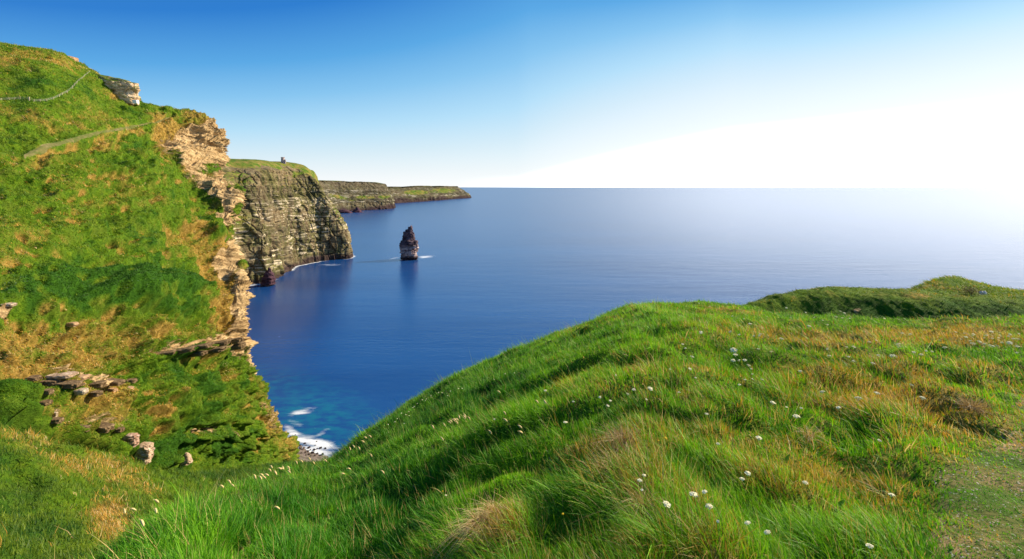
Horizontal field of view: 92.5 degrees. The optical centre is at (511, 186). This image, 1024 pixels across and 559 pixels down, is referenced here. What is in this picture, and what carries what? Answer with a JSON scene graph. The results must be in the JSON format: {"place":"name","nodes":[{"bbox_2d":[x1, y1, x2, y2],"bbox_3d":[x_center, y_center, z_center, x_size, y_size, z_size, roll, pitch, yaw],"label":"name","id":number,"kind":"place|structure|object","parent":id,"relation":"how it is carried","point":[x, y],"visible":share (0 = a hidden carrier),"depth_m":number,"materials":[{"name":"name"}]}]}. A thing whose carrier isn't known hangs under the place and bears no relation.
{"place":"outdoors","nodes":[
{"label":"outdoors","id":0,"kind":"place"},
{"bbox_2d":[24,117,169,159],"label":"track","id":1,"kind":"structure","parent":0,"point":[43,148],"depth_m":152.09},
{"bbox_2d":[0,41,299,472],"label":"headland","id":2,"kind":"structure","parent":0,"point":[195,145],"depth_m":123.10,"materials":[{"name":"green plant"}]},
{"bbox_2d":[1,302,16,306],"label":"rock slab","id":3,"kind":"object","parent":2,"relation":"on","point":[9,304],"visible":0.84,"depth_m":78.36,"materials":[{"name":"beige stone"}]},
{"bbox_2d":[25,375,42,381],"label":"rock slab","id":4,"kind":"object","parent":2,"relation":"on","point":[32,378],"visible":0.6,"depth_m":70.08,"materials":[{"name":"brown stone"}]},
{"bbox_2d":[0,71,89,100],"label":"fence","id":5,"kind":"object","parent":2,"relation":"on","point":[46,99],"visible":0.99,"depth_m":161.10,"materials":[{"name":"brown wood"}]},
{"bbox_2d":[39,399,52,405],"bbox_3d":[-61.052,28.031,63.697,2.302,0.552,1.161,-1,0,5],"label":"rock slab","id":6,"kind":"object","parent":2,"relation":"on","point":[46,402],"visible":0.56,"depth_m":63.43,"materials":[{"name":"brown stone"}]},
{"bbox_2d":[43,388,54,394],"bbox_3d":[-61.111,26.817,64.120,1.955,0.609,1.017,0,0,-4],"label":"rock slab","id":7,"kind":"object","parent":2,"relation":"on","point":[48,391],"visible":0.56,"depth_m":63.91,"materials":[{"name":"brown stone"}]},
{"bbox_2d":[38,379,60,385],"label":"rock slab","id":8,"kind":"object","parent":2,"relation":"on","point":[50,382],"visible":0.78,"depth_m":71.27,"materials":[{"name":"stone"}]},
{"bbox_2d":[50,417,63,423],"bbox_3d":[-60.083,30.629,64.318,2.045,0.555,1.110,2,0,-8],"label":"rock slab","id":9,"kind":"object","parent":2,"relation":"on","point":[56,420],"visible":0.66,"depth_m":64.10,"materials":[{"name":"brown stone"}]},
{"bbox_2d":[45,371,78,378],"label":"rock slab","id":10,"kind":"object","parent":2,"relation":"on","point":[66,375],"visible":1,"depth_m":72.26,"materials":[{"name":"grey stone"}]},
{"bbox_2d":[51,379,84,388],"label":"rock slab","id":11,"kind":"object","parent":2,"relation":"on","point":[69,384],"visible":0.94,"depth_m":71.40,"materials":[{"name":"brown stone"}]},
{"bbox_2d":[66,322,78,326],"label":"rock slab","id":12,"kind":"object","parent":2,"relation":"on","point":[71,324],"visible":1,"depth_m":88.17,"materials":[{"name":"beige stone"}]},
{"bbox_2d":[73,388,88,394],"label":"rock slab","id":13,"kind":"object","parent":2,"relation":"on","point":[81,391],"visible":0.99,"depth_m":71.43,"materials":[{"name":"grey stone"}]},
{"bbox_2d":[79,374,90,380],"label":"rock slab","id":14,"kind":"object","parent":2,"relation":"on","point":[83,377],"visible":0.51,"depth_m":75.43,"materials":[{"name":"beige stone"}]},
{"bbox_2d":[89,390,103,396],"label":"rock slab","id":15,"kind":"object","parent":2,"relation":"on","point":[96,393],"visible":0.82,"depth_m":73.81,"materials":[{"name":"stone"}]},
{"bbox_2d":[88,380,107,388],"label":"rock slab","id":16,"kind":"object","parent":2,"relation":"on","point":[98,384],"visible":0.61,"depth_m":76.95,"materials":[{"name":"brown stone"}]},
{"bbox_2d":[95,422,114,432],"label":"rock slab","id":17,"kind":"object","parent":2,"relation":"on","point":[105,427],"visible":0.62,"depth_m":73.20,"materials":[{"name":"brown stone"}]},
{"bbox_2d":[106,388,117,391],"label":"rock slab","id":18,"kind":"object","parent":2,"relation":"on","point":[113,389],"visible":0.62,"depth_m":83.36,"materials":[{"name":"beige stone"}]},
{"bbox_2d":[106,378,125,385],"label":"rock slab","id":19,"kind":"object","parent":2,"relation":"on","point":[117,382],"visible":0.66,"depth_m":83.11,"materials":[{"name":"brown stone"}]},
{"bbox_2d":[96,74,140,104],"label":"crag","id":20,"kind":"structure","parent":2,"relation":"on","point":[126,91],"depth_m":200.35,"materials":[{"name":"grey stone"}]},
{"bbox_2d":[112,427,124,433],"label":"rock slab","id":21,"kind":"object","parent":2,"relation":"on","point":[119,430],"visible":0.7,"depth_m":76.35,"materials":[{"name":"stone"}]},
{"bbox_2d":[122,433,139,446],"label":"boulder","id":22,"kind":"object","parent":2,"relation":"on","point":[132,439],"visible":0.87,"depth_m":78.89,"materials":[{"name":"beige stone"}]},
{"bbox_2d":[125,378,137,383],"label":"rock slab","id":23,"kind":"object","parent":2,"relation":"on","point":[132,380],"visible":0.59,"depth_m":91.35,"materials":[{"name":"brown stone"}]},
{"bbox_2d":[134,442,154,464],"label":"boulder","id":24,"kind":"object","parent":2,"relation":"on","point":[145,449],"visible":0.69,"depth_m":81.08,"materials":[{"name":"beige stone"}]},
{"bbox_2d":[158,349,175,354],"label":"rock slab","id":25,"kind":"object","parent":2,"relation":"on","point":[171,352],"visible":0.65,"depth_m":101.36,"materials":[{"name":"brown stone"}]},
{"bbox_2d":[176,346,194,353],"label":"rock slab","id":26,"kind":"object","parent":2,"relation":"on","point":[185,350],"visible":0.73,"depth_m":102.48,"materials":[{"name":"stone"}]},
{"bbox_2d":[180,452,192,465],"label":"boulder","id":27,"kind":"object","parent":2,"relation":"on","point":[188,459],"visible":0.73,"depth_m":100.63,"materials":[{"name":"beige stone"}]},
{"bbox_2d":[187,350,208,357],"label":"rock slab","id":28,"kind":"object","parent":2,"relation":"on","point":[200,353],"visible":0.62,"depth_m":108.56,"materials":[{"name":"brown stone"}]},
{"bbox_2d":[192,342,211,350],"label":"rock slab","id":29,"kind":"object","parent":2,"relation":"on","point":[204,345],"visible":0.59,"depth_m":108.99,"materials":[{"name":"brown stone"}]},
{"bbox_2d":[207,346,226,353],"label":"rock slab","id":30,"kind":"object","parent":2,"relation":"on","point":[217,349],"visible":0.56,"depth_m":121.27,"materials":[{"name":"stone"}]},
{"bbox_2d":[211,339,230,346],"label":"rock slab","id":31,"kind":"object","parent":2,"relation":"on","point":[224,342],"visible":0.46,"depth_m":125.98,"materials":[{"name":"brown stone"}]},
{"bbox_2d":[230,337,243,344],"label":"rock slab","id":32,"kind":"object","parent":2,"relation":"on","point":[238,340],"visible":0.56,"depth_m":133.25,"materials":[{"name":"brown stone"}]},
{"bbox_2d":[230,343,244,350],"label":"rock slab","id":33,"kind":"object","parent":2,"relation":"on","point":[238,346],"visible":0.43,"depth_m":133.30,"materials":[{"name":"stone"}]},
{"bbox_2d":[0,422,371,558],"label":"gully grass","id":34,"kind":"structure","parent":0,"point":[32,520],"depth_m":17.11,"materials":[{"name":"green plant"}]},
{"bbox_2d":[222,159,353,283],"bbox_3d":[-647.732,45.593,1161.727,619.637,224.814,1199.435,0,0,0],"label":"cliff","id":35,"kind":"structure","parent":0,"point":[290,217],"depth_m":897.20,"materials":[{"name":"grey stone"}]},
{"bbox_2d":[298,448,326,461],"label":"beach","id":36,"kind":"structure","parent":0,"point":[312,458],"depth_m":271.09,"materials":[{"name":"stone"}]},
{"bbox_2d":[318,180,395,210],"bbox_3d":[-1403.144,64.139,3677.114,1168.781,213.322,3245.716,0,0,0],"label":"headland","id":37,"kind":"structure","parent":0,"point":[347,195],"depth_m":3203.27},
{"bbox_2d":[388,186,471,202],"bbox_3d":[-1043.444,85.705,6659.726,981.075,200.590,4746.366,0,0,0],"label":"distant headland","id":38,"kind":"structure","parent":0,"point":[405,194],"depth_m":5335.60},
{"bbox_2d":[0,0,1023,186],"label":"sky","id":39,"kind":"structure","parent":0,"point":[394,93],"materials":[{"name":"blue"}]},
{"bbox_2d":[31,296,1023,558],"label":"meadow hill","id":40,"kind":"structure","parent":0,"point":[942,407],"depth_m":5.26,"materials":[{"name":"green plant"}]},
{"bbox_2d":[138,518,159,556],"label":"seed grass","id":41,"kind":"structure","parent":40,"relation":"on","point":[142,522],"depth_m":3.02,"materials":[{"name":"plant"}]},
{"bbox_2d":[428,500,501,558],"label":"straw tuft","id":42,"kind":"object","parent":40,"relation":"on","point":[470,523],"visible":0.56,"depth_m":3.27,"materials":[{"name":"beige plant"}]},
{"bbox_2d":[456,491,517,548],"bbox_3d":[-0.182,2.244,3.243,0.527,0.342,0.682,0,0,0],"label":"straw tuft","id":43,"kind":"object","parent":40,"relation":"on","point":[483,511],"visible":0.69,"depth_m":3.38,"materials":[{"name":"beige plant"}]},
{"bbox_2d":[592,475,600,485],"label":"broad leaf","id":44,"kind":"object","parent":40,"relation":"on","point":[595,477],"visible":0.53,"depth_m":3.31,"materials":[{"name":"green plant"}]},
{"bbox_2d":[574,443,646,487],"bbox_3d":[0.732,2.027,3.449,0.650,0.403,0.698,0,0,25],"label":"straw tuft","id":45,"kind":"object","parent":40,"relation":"on","point":[607,459],"visible":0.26,"depth_m":3.55,"materials":[{"name":"plant"}]},
{"bbox_2d":[582,418,650,459],"bbox_3d":[0.825,1.947,3.682,0.625,0.299,0.773,0,0,-21],"label":"straw tuft","id":46,"kind":"object","parent":40,"relation":"on","point":[618,435],"visible":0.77,"depth_m":3.82,"materials":[{"name":"plant"}]},
{"bbox_2d":[583,476,677,532],"bbox_3d":[0.749,1.918,2.769,0.604,0.364,0.716,0,0,-42],"label":"straw tuft","id":47,"kind":"object","parent":40,"relation":"on","point":[640,497],"visible":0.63,"depth_m":2.93,"materials":[{"name":"plant"}]},
{"bbox_2d":[663,501,676,557],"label":"white flower","id":48,"kind":"object","parent":40,"relation":"on","point":[667,504],"visible":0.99,"depth_m":2.44,"materials":[{"name":"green plant"}]},
{"bbox_2d":[689,492,698,521],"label":"white flower","id":49,"kind":"object","parent":40,"relation":"on","point":[694,494],"visible":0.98,"depth_m":2.62,"materials":[{"name":"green plant"}]},
{"bbox_2d":[702,490,722,526],"bbox_3d":[1.045,1.747,2.547,0.114,0.338,0.028,0,0,1],"label":"white flower","id":50,"kind":"object","parent":40,"relation":"on","point":[703,491],"visible":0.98,"depth_m":2.54,"materials":[{"name":"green plant"}]},
{"bbox_2d":[705,503,719,544],"bbox_3d":[1.026,1.765,2.509,0.067,0.266,0.038,0,0,42],"label":"white flower","id":51,"kind":"object","parent":40,"relation":"on","point":[708,506],"visible":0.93,"depth_m":2.51,"materials":[{"name":"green plant"}]},
{"bbox_2d":[714,477,721,489],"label":"broad leaf","id":52,"kind":"object","parent":40,"relation":"on","point":[718,480],"visible":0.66,"depth_m":3.33,"materials":[{"name":"green plant"}]},
{"bbox_2d":[744,471,755,499],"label":"white flower","id":53,"kind":"object","parent":40,"relation":"on","point":[747,473],"visible":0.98,"depth_m":3.12,"materials":[{"name":"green plant"}]},
{"bbox_2d":[745,521,759,558],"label":"white flower","id":54,"kind":"object","parent":40,"relation":"on","point":[746,522],"visible":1,"depth_m":2.37,"materials":[{"name":"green plant"}]},
{"bbox_2d":[764,530,772,557],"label":"white flower","id":55,"kind":"object","parent":40,"relation":"on","point":[767,531],"visible":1,"depth_m":2.28,"materials":[{"name":"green plant"}]},
{"bbox_2d":[802,481,808,513],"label":"white flower","id":56,"kind":"object","parent":40,"relation":"on","point":[806,482],"visible":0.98,"depth_m":2.87,"materials":[{"name":"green plant"}]},
{"bbox_2d":[789,422,829,454],"bbox_3d":[2.612,2.188,4.277,0.533,0.230,0.455,0,0,-27],"label":"straw tuft","id":57,"kind":"object","parent":40,"relation":"on","point":[808,432],"visible":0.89,"depth_m":4.33,"materials":[{"name":"beige plant"}]},
{"bbox_2d":[865,543,874,558],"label":"white flower","id":58,"kind":"object","parent":40,"relation":"on","point":[868,545],"visible":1,"depth_m":2.31,"materials":[{"name":"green plant"}]},
{"bbox_2d":[888,493,906,538],"bbox_3d":[2.170,1.888,2.755,0.116,0.339,0.033,0,0,-8],"label":"white flower","id":59,"kind":"object","parent":40,"relation":"on","point":[891,494],"visible":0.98,"depth_m":2.76,"materials":[{"name":"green plant"}]},
{"bbox_2d":[919,396,928,427],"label":"white flower","id":60,"kind":"object","parent":40,"relation":"on","point":[921,397],"visible":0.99,"depth_m":4.56,"materials":[{"name":"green plant"}]},
{"bbox_2d":[940,386,1022,424],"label":"straw tuft","id":61,"kind":"object","parent":40,"relation":"on","point":[967,406],"visible":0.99,"depth_m":4.91,"materials":[{"name":"brown plant"}]},
{"bbox_2d":[245,187,1023,457],"bbox_3d":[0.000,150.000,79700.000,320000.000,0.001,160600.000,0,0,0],"label":"sea","id":62,"kind":"structure","parent":0,"point":[374,324],"depth_m":923.27,"materials":[{"name":"liquid"}]},
{"bbox_2d":[260,267,275,285],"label":"rock pinnacle","id":63,"kind":"object","parent":62,"relation":"in","point":[268,278],"visible":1,"depth_m":739.61,"materials":[{"name":"stone"}]},
{"bbox_2d":[338,210,351,212],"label":"skerry","id":64,"kind":"structure","parent":62,"relation":"in","point":[344,211],"depth_m":2799.50,"materials":[{"name":"grey stone"}]},
{"bbox_2d":[352,207,361,212],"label":"skerry","id":65,"kind":"structure","parent":62,"relation":"in","point":[357,210],"depth_m":2875.43,"materials":[{"name":"grey stone"}]},
{"bbox_2d":[399,225,418,259],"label":"sea stack","id":66,"kind":"object","parent":62,"relation":"in","point":[408,246],"visible":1,"depth_m":1003.41,"materials":[{"name":"grey stone"}]},
{"bbox_2d":[741,285,1023,319],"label":"side hill","id":67,"kind":"structure","parent":0,"point":[801,302],"depth_m":61.30,"materials":[{"name":"green plant"}]},
{"bbox_2d":[954,283,988,294],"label":"bush","id":68,"kind":"object","parent":67,"relation":"on","point":[969,290],"visible":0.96,"depth_m":65.56,"materials":[{"name":"green plant"}]},
{"bbox_2d":[911,276,1022,290],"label":"knoll","id":69,"kind":"structure","parent":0,"point":[945,284],"depth_m":140.03,"materials":[{"name":"green plant"}]},
{"bbox_2d":[906,274,1023,290],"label":"knoll grass","id":70,"kind":"structure","parent":69,"relation":"on","point":[996,287],"depth_m":142.79,"materials":[{"name":"green plant"}]},
{"bbox_2d":[926,393,1023,558],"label":"path","id":71,"kind":"structure","parent":0,"point":[986,481],"depth_m":3.25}
]}

